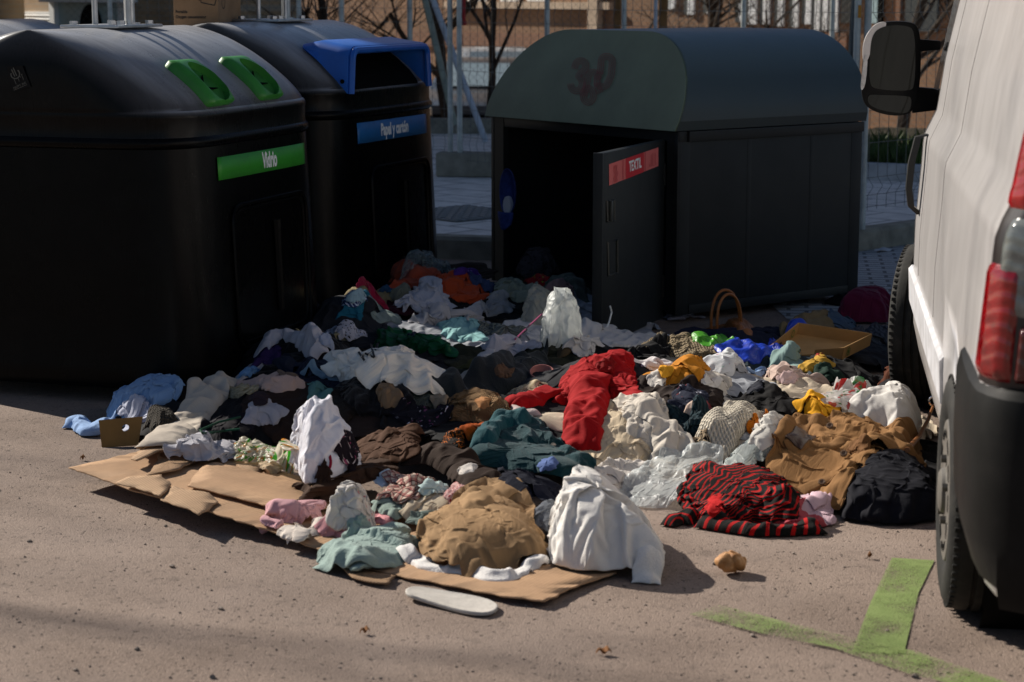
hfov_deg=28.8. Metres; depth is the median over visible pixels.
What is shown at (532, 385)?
garment
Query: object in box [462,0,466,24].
red sleeve
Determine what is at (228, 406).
garment
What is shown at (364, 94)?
recycling bin
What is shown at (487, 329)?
jumper
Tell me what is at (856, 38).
fence
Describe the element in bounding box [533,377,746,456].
garment
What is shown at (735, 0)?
window
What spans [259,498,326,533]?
shirt
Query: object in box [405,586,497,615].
insole
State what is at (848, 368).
garment
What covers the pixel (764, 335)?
garment
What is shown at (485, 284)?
garment
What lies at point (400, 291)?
garment
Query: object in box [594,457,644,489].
blouse
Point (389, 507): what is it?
shirt
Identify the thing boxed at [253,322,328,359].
shirt
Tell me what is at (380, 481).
blouse
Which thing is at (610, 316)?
cord
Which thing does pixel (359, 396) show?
jumper
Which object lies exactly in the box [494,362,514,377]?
cloth scrap
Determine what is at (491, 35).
bare tree
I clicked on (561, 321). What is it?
plastic bag
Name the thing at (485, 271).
garment
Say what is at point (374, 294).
garment
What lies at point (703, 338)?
jacket
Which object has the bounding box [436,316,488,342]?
towel
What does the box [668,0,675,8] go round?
window
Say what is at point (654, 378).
cloth scrap
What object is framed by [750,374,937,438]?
garment
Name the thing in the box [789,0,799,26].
window
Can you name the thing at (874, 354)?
garment
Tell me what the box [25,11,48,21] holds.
window
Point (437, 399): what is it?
cloth scrap
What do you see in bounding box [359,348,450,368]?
garment
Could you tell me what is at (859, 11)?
yellow tag
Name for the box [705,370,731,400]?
sheet
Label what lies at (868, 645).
faded painted stripe
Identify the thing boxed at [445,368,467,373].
garment
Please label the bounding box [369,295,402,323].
garment
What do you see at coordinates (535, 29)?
brick building
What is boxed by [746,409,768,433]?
garment
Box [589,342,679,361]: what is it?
garment
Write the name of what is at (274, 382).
garment
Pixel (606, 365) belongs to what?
cloth scrap
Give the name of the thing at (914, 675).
grit
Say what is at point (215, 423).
clothes hanger
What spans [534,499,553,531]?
jacket
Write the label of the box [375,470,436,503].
shirt
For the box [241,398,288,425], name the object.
garment
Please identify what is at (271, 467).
blouse
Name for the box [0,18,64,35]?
recycling bin
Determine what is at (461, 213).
manhole cover
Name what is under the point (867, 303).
towel
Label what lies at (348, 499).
blouse
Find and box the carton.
[173,0,240,25]
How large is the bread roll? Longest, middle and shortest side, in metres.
0.106 x 0.081 x 0.069 m
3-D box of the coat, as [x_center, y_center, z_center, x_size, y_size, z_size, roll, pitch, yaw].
[1.216,0.388,7.181,0.498,0.223,0.922,4,11,21]
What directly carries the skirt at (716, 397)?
on the garment at (553, 420)
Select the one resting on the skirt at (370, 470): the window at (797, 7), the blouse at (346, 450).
the blouse at (346, 450)
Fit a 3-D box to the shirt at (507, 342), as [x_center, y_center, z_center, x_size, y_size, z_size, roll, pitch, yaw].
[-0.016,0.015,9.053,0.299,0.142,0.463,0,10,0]
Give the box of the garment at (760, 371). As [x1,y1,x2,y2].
[746,366,766,376]
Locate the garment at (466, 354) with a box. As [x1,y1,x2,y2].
[444,342,588,366]
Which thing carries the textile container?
on the ground at (52, 585)
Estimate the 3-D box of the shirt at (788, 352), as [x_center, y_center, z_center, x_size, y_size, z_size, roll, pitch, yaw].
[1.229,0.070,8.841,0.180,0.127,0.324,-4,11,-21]
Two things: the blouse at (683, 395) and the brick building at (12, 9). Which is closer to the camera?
the blouse at (683, 395)
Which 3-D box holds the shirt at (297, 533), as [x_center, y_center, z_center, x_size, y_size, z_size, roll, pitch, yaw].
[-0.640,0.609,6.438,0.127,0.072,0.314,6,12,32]
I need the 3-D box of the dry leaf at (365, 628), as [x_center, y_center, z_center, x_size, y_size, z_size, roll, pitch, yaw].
[-0.407,0.800,5.515,0.018,0.022,0.024,10,14,44]
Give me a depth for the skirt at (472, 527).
6.19 m
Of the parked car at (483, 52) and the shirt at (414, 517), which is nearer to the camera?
the shirt at (414, 517)
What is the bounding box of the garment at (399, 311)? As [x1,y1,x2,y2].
[387,287,418,315]
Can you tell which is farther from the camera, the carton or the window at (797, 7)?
the window at (797, 7)
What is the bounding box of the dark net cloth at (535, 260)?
[516,246,558,278]
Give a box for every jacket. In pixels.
[469,407,596,477]
[497,467,561,500]
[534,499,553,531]
[691,331,733,346]
[714,318,806,363]
[779,309,847,335]
[840,447,935,523]
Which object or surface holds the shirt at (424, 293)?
on the garment at (399, 311)
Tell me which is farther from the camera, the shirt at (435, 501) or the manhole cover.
the manhole cover
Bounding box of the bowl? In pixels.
[530,364,552,376]
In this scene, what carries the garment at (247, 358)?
on the ground at (52, 585)
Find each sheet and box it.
[408,300,484,325]
[579,401,652,465]
[612,392,694,459]
[619,441,725,507]
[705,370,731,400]
[748,411,783,450]
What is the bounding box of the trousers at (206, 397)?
[134,371,237,449]
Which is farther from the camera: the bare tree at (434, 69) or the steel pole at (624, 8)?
the bare tree at (434, 69)
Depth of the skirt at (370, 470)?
6.87 m
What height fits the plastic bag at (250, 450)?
0.168 m
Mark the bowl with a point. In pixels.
(538, 368)
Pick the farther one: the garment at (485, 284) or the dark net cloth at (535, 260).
the dark net cloth at (535, 260)
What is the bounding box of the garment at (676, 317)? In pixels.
[663,314,705,319]
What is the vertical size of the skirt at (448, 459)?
0.090 m
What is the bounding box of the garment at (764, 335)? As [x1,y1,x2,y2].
[674,326,780,344]
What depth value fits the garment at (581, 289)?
10.63 m
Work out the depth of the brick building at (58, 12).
26.06 m
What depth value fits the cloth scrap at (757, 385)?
7.63 m
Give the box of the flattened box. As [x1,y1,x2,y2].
[69,446,616,601]
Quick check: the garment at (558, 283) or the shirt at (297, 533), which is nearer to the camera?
the shirt at (297, 533)
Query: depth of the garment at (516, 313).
10.23 m
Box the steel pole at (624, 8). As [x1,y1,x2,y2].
[621,0,626,28]
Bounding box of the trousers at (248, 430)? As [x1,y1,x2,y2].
[199,412,255,440]
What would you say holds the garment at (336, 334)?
on the garment at (327, 312)
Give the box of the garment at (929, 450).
[840,409,937,483]
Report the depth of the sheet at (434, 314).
9.92 m
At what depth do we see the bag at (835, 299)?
11.33 m
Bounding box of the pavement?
[431,134,918,234]
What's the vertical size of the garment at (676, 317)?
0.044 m
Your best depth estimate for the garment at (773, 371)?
8.26 m
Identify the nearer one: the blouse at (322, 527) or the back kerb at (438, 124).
the blouse at (322, 527)
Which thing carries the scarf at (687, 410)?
on the skirt at (716, 397)
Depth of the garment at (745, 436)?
7.18 m
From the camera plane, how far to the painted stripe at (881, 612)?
5.76 m
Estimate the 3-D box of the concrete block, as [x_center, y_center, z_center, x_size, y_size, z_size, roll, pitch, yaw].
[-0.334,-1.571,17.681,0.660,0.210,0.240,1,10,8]
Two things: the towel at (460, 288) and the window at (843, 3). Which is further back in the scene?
the window at (843, 3)
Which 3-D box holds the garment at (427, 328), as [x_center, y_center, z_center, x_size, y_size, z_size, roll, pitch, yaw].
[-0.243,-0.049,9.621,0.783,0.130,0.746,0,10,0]
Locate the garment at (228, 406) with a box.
[139,393,272,444]
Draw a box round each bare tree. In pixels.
[242,0,394,33]
[344,0,478,117]
[466,0,522,117]
[636,0,769,27]
[725,0,880,47]
[896,0,957,127]
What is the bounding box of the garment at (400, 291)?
[389,282,410,300]
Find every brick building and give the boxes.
[0,0,24,18]
[24,0,295,28]
[301,0,958,128]
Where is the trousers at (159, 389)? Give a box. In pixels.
[106,373,185,426]
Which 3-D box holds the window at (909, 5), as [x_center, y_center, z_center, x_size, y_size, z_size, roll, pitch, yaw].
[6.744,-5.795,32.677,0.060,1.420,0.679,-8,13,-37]
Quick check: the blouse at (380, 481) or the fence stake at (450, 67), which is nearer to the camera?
the blouse at (380, 481)
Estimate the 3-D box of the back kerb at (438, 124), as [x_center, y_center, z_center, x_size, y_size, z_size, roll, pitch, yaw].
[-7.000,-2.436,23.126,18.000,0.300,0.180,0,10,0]
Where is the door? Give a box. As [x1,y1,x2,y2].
[592,140,665,331]
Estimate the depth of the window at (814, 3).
34.58 m
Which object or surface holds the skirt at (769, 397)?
on the garment at (745, 436)
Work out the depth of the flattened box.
6.73 m
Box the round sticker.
[498,168,515,229]
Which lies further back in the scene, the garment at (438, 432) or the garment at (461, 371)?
the garment at (461, 371)
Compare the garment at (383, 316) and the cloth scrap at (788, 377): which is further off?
the garment at (383, 316)
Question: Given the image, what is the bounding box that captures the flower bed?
[868,127,925,160]
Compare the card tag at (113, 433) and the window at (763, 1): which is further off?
the window at (763, 1)
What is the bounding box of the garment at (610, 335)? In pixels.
[502,317,669,347]
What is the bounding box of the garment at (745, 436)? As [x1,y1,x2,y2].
[722,401,750,439]
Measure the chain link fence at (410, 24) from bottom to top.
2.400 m
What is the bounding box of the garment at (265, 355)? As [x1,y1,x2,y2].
[251,345,281,366]
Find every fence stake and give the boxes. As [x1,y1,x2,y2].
[447,0,452,151]
[848,0,854,57]
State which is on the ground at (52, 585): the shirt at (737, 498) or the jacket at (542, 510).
the shirt at (737, 498)
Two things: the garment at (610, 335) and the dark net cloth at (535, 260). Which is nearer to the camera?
the garment at (610, 335)
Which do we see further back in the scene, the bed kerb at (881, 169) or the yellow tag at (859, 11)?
the bed kerb at (881, 169)
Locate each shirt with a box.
[117,394,151,430]
[163,430,237,462]
[228,383,258,398]
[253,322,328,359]
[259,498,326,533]
[276,517,322,543]
[325,319,367,341]
[371,497,406,520]
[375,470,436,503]
[375,509,393,524]
[393,276,456,312]
[399,493,448,519]
[405,510,434,524]
[418,477,448,495]
[443,482,463,503]
[480,333,541,355]
[489,276,537,302]
[628,332,670,359]
[643,354,710,384]
[660,460,827,535]
[768,341,805,373]
[772,497,826,526]
[798,352,835,372]
[801,491,836,524]
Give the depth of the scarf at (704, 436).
7.17 m
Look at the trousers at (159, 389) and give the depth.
8.10 m
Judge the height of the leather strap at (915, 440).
0.078 m
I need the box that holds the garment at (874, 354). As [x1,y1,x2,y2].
[846,342,888,370]
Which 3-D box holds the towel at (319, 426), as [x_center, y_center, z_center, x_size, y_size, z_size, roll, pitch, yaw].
[-0.665,0.314,7.043,0.231,0.270,0.488,-3,10,-15]
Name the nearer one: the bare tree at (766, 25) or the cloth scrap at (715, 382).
the cloth scrap at (715, 382)
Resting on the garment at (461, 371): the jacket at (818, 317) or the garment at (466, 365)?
the garment at (466, 365)
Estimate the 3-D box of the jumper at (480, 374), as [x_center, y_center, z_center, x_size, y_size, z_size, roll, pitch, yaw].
[-0.013,0.109,8.197,0.266,0.191,1.208,3,10,17]
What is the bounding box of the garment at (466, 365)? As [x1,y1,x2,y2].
[455,359,472,368]
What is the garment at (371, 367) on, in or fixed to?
on the garment at (327, 312)
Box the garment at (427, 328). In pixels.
[385,320,529,346]
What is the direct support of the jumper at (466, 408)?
on the garment at (438, 432)
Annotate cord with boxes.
[606,306,611,326]
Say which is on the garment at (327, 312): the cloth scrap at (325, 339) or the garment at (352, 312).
the garment at (352, 312)
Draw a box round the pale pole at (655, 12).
[654,0,657,27]
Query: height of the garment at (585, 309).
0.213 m
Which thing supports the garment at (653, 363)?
on the garment at (743, 379)
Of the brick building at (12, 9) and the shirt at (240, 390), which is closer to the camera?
the shirt at (240, 390)
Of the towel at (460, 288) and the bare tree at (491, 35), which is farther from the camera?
the bare tree at (491, 35)
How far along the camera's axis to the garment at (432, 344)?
9.06 m
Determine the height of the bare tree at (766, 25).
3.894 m
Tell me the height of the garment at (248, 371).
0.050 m
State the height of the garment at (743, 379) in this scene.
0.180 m
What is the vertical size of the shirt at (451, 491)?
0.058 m
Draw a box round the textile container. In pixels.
[485,27,867,331]
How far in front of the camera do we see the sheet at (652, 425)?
7.24 m
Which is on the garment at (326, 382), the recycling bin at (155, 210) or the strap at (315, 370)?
the strap at (315, 370)
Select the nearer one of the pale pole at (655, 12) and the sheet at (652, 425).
the sheet at (652, 425)
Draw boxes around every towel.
[289,395,361,483]
[388,259,440,287]
[436,270,489,303]
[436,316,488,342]
[546,464,664,584]
[838,285,890,322]
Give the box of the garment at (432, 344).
[373,326,458,357]
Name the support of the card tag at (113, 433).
on the ground at (52, 585)
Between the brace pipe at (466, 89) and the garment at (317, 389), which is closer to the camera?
the garment at (317, 389)
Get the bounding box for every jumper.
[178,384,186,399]
[251,329,350,376]
[331,389,357,422]
[334,377,413,417]
[432,337,549,397]
[440,387,511,422]
[441,427,465,447]
[477,321,527,337]
[642,331,717,357]
[666,394,708,437]
[850,322,887,344]
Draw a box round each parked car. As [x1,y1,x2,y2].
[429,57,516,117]
[456,47,525,56]
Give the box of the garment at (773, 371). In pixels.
[764,361,829,384]
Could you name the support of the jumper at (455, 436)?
on the garment at (438, 432)
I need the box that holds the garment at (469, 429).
[459,422,482,440]
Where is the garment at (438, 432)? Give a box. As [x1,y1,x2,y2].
[380,387,566,443]
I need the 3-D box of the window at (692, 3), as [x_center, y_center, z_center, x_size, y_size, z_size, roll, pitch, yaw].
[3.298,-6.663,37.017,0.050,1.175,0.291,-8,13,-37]
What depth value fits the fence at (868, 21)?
13.63 m
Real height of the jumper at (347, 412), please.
0.117 m
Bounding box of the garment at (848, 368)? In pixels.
[810,354,924,406]
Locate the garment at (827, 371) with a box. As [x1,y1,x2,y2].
[812,362,845,381]
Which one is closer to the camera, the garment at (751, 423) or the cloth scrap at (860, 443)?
the cloth scrap at (860, 443)
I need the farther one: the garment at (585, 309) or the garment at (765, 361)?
the garment at (585, 309)
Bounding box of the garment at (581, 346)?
[562,331,604,356]
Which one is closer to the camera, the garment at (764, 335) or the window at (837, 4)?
the garment at (764, 335)
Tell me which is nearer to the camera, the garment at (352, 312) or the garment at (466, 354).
the garment at (466, 354)
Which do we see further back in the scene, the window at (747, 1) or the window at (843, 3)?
the window at (747, 1)
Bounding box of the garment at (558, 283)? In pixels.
[545,278,574,295]
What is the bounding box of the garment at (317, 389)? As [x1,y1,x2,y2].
[307,380,332,399]
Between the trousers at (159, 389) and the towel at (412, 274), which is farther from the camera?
the towel at (412, 274)
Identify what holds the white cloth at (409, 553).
on the flattened box
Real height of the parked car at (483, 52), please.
1.440 m
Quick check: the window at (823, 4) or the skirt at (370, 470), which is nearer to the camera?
the skirt at (370, 470)
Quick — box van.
[861,0,1023,629]
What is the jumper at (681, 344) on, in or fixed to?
on the garment at (601, 350)
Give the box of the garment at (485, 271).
[387,256,498,284]
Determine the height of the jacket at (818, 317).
0.236 m
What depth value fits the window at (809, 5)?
34.75 m
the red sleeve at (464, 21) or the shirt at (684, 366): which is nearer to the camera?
the shirt at (684, 366)
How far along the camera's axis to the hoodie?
7.53 m
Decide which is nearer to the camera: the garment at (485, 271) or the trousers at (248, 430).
the trousers at (248, 430)
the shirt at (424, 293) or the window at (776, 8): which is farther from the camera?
the window at (776, 8)
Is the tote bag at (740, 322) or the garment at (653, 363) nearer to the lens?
the garment at (653, 363)
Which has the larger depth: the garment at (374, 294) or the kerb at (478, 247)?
the kerb at (478, 247)
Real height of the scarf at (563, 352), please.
0.068 m
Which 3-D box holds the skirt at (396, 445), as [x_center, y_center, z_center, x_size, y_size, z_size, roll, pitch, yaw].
[-0.454,0.373,7.221,0.274,0.118,0.405,0,10,0]
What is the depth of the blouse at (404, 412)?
7.49 m
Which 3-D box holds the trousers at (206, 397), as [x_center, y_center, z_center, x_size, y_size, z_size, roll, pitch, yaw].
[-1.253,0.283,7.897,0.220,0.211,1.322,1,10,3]
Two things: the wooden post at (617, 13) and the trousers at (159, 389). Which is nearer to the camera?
the trousers at (159, 389)
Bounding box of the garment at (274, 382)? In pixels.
[236,371,305,392]
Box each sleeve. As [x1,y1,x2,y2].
[62,410,116,435]
[235,363,263,379]
[344,285,393,303]
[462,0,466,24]
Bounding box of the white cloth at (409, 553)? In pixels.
[396,543,551,580]
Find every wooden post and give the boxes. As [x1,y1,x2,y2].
[613,0,620,28]
[659,0,667,27]
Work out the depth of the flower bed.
22.64 m
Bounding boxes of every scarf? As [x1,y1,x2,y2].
[523,273,549,285]
[557,347,571,357]
[684,400,692,414]
[693,428,710,442]
[695,400,764,460]
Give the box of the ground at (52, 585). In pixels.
[0,259,1023,681]
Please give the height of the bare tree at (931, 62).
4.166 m
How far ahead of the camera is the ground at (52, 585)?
5.77 m
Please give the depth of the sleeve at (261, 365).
8.63 m
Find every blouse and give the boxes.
[258,461,282,474]
[314,515,347,537]
[325,480,376,531]
[334,429,359,471]
[373,469,389,486]
[390,397,453,428]
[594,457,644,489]
[668,383,710,411]
[703,347,750,375]
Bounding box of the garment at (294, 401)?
[240,382,383,443]
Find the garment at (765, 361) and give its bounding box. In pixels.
[705,354,830,385]
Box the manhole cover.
[435,204,490,221]
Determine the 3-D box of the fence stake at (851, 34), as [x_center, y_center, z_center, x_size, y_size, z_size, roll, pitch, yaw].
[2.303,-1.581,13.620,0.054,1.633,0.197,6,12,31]
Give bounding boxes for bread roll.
[714,550,746,572]
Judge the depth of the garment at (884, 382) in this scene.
8.65 m
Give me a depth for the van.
5.54 m
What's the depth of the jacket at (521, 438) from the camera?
7.08 m
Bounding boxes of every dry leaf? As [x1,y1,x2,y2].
[360,625,369,632]
[596,646,611,653]
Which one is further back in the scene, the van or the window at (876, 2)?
the window at (876, 2)
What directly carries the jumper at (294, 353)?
on the garment at (247, 358)
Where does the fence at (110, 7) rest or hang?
on the pavement
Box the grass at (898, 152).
[867,125,925,163]
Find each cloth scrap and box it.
[248,390,269,405]
[277,369,298,376]
[314,458,332,482]
[319,332,333,349]
[346,288,365,303]
[378,284,392,292]
[429,393,448,408]
[457,463,477,474]
[464,314,480,320]
[474,396,490,408]
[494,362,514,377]
[537,456,558,471]
[595,356,616,372]
[646,369,665,387]
[658,364,673,377]
[701,373,724,388]
[747,380,763,393]
[776,370,798,384]
[846,433,870,453]
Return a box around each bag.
[234,436,298,474]
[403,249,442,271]
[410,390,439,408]
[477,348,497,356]
[481,290,514,316]
[520,284,550,324]
[540,287,582,347]
[705,288,753,334]
[724,438,772,464]
[821,376,871,412]
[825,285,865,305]
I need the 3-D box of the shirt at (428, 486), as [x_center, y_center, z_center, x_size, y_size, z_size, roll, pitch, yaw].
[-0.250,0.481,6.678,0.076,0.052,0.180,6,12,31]
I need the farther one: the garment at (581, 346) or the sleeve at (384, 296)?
the sleeve at (384, 296)
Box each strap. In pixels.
[300,359,338,380]
[904,396,934,452]
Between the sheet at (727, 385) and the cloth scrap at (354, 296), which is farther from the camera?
the cloth scrap at (354, 296)
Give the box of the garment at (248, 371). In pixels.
[236,365,260,378]
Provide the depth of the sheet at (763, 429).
7.12 m
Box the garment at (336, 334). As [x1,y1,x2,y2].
[296,328,352,341]
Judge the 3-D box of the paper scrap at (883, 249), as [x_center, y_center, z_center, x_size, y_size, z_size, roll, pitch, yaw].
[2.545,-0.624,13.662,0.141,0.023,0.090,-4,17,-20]
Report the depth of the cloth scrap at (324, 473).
6.82 m
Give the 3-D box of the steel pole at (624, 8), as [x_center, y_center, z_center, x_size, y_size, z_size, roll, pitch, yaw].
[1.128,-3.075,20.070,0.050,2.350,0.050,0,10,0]
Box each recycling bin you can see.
[0,0,316,388]
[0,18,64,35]
[193,0,437,303]
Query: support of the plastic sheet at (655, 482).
on the ground at (52, 585)
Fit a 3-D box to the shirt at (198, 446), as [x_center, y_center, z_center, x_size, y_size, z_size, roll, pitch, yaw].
[-1.090,0.409,7.323,0.201,0.162,0.390,5,11,26]
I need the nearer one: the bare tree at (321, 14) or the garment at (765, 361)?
the garment at (765, 361)
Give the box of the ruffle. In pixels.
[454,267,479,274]
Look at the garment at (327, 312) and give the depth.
9.57 m
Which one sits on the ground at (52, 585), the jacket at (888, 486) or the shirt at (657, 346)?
the jacket at (888, 486)
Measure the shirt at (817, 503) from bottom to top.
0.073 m
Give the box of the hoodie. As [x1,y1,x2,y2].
[505,349,641,450]
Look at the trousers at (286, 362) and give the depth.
8.60 m
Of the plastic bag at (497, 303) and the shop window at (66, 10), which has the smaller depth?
the plastic bag at (497, 303)
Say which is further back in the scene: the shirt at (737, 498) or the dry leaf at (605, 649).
the shirt at (737, 498)
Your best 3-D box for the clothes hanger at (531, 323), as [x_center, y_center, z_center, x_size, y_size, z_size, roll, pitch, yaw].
[0.051,-0.093,9.135,0.115,0.166,0.609,-1,10,-5]
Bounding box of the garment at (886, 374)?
[877,366,889,385]
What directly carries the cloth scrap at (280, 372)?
on the garment at (326, 382)
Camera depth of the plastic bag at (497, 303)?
10.21 m
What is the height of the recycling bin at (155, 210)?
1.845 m
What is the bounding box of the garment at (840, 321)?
[828,308,856,329]
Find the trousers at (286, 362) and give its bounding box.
[272,353,327,375]
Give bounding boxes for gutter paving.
[771,245,905,322]
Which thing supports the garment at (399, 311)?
on the ground at (52, 585)
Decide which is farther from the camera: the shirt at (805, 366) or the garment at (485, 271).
the garment at (485, 271)
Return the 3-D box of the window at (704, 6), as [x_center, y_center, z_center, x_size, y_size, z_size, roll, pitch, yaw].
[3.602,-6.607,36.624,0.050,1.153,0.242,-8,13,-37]
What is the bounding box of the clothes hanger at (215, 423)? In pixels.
[199,416,240,433]
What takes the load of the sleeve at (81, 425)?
on the ground at (52, 585)
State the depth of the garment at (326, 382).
8.17 m
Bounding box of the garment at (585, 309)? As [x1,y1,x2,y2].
[523,291,660,332]
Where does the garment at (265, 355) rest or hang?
on the sleeve at (261, 365)
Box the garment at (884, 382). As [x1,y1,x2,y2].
[831,378,890,386]
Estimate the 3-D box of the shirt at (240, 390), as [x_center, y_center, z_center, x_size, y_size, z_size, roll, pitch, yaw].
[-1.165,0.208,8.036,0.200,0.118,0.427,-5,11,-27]
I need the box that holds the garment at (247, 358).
[231,338,290,377]
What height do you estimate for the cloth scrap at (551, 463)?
0.045 m
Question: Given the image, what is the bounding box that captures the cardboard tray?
[770,323,871,359]
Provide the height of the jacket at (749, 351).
0.150 m
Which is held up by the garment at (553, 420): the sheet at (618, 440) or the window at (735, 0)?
the sheet at (618, 440)
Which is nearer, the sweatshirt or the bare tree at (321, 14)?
the sweatshirt
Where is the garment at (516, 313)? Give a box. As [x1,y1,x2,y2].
[448,282,526,319]
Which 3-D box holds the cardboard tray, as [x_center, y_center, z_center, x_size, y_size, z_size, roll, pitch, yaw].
[1.431,0.000,9.232,0.329,0.120,0.502,6,11,29]
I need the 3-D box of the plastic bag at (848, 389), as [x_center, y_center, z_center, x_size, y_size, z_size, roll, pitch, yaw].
[1.328,0.269,7.824,0.359,0.217,0.714,10,14,44]
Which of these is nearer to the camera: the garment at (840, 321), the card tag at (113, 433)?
the card tag at (113, 433)
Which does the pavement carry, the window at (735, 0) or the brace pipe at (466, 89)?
the brace pipe at (466, 89)
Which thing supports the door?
in the textile container
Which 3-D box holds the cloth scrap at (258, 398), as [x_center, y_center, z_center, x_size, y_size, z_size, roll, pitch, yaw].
[-0.988,0.218,7.798,0.077,0.048,0.149,-3,10,-15]
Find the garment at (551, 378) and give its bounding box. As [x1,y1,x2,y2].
[510,359,651,390]
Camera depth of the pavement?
16.02 m
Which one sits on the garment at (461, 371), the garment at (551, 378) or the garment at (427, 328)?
the garment at (551, 378)
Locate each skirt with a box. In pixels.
[292,458,398,500]
[357,423,424,462]
[399,441,500,484]
[416,476,548,576]
[637,374,724,410]
[726,381,825,416]
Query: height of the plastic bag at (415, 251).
0.171 m
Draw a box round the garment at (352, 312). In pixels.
[336,289,372,320]
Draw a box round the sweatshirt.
[313,513,420,571]
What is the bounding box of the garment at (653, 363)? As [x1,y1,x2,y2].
[634,356,672,370]
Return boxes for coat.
[765,409,926,509]
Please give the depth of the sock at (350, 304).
9.59 m
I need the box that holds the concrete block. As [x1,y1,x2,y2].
[436,151,490,176]
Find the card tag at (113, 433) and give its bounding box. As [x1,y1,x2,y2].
[99,416,142,446]
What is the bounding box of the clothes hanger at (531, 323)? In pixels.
[514,313,542,339]
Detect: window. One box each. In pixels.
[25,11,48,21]
[38,0,137,28]
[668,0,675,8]
[684,0,694,14]
[703,0,707,13]
[735,0,740,21]
[746,0,757,23]
[759,0,770,23]
[774,0,784,25]
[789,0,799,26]
[801,0,811,23]
[811,0,820,31]
[820,0,829,30]
[835,0,839,31]
[841,0,850,22]
[872,0,883,22]
[905,0,939,31]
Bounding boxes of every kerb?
[430,118,490,133]
[436,219,914,259]
[867,162,920,181]
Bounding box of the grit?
[9,464,1023,680]
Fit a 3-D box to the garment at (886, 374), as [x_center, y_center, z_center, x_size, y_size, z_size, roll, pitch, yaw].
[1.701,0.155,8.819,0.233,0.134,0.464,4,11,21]
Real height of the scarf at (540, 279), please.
0.073 m
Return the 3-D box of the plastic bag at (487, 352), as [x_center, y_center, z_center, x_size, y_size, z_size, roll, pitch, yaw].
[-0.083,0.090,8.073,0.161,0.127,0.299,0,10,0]
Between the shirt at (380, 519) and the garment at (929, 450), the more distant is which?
the garment at (929, 450)
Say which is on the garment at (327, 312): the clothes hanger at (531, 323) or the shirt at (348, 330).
the shirt at (348, 330)
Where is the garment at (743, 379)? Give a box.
[652,363,776,398]
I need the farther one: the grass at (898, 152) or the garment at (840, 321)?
the grass at (898, 152)
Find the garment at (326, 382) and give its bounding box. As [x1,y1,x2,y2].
[235,370,349,386]
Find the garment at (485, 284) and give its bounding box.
[469,271,494,292]
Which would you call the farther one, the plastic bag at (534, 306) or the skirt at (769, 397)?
the plastic bag at (534, 306)
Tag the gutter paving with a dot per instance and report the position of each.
(878, 268)
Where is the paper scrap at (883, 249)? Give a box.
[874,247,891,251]
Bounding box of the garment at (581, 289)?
[543,272,591,302]
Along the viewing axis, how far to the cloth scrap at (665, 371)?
7.64 m
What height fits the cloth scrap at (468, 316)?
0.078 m
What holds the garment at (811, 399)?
on the garment at (929, 450)
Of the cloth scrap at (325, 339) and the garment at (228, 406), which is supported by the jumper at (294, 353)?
the cloth scrap at (325, 339)
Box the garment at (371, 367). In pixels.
[320,342,445,394]
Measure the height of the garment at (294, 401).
0.194 m
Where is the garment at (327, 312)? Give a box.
[312,295,387,348]
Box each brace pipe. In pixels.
[422,0,456,125]
[430,0,488,141]
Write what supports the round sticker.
hanging from the textile container
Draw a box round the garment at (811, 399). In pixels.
[792,389,841,417]
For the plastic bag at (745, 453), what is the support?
on the plastic sheet at (655, 482)
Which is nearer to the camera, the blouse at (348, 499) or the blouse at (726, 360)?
the blouse at (348, 499)
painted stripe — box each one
[691,605,1001,681]
[852,558,933,652]
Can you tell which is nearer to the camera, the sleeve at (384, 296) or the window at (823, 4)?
the sleeve at (384, 296)
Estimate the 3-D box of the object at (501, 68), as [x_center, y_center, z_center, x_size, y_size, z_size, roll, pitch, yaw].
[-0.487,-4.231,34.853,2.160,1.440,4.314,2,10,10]
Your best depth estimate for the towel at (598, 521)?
6.07 m
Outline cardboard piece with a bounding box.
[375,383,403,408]
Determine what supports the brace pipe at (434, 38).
on the pavement
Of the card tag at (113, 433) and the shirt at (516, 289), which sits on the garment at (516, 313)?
the shirt at (516, 289)
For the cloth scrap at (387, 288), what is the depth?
10.55 m
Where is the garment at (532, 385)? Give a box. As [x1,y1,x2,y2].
[505,379,547,395]
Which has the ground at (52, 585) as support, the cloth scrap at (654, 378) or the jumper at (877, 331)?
the jumper at (877, 331)
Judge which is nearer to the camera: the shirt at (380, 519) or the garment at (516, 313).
the shirt at (380, 519)
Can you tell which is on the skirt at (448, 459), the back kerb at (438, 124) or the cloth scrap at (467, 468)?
the cloth scrap at (467, 468)
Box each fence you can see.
[74,0,951,131]
[107,0,452,151]
[456,0,861,162]
[859,0,956,229]
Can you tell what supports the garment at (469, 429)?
on the garment at (438, 432)
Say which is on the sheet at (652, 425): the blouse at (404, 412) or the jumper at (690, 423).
the jumper at (690, 423)
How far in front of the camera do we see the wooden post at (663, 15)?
20.20 m
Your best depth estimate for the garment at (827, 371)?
8.68 m
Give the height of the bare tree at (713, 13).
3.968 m
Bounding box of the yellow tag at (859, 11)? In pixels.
[858,5,860,17]
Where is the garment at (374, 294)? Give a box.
[356,276,388,309]
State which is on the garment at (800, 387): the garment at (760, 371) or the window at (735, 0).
the garment at (760, 371)
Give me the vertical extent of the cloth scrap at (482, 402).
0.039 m
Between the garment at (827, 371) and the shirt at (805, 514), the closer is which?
the shirt at (805, 514)

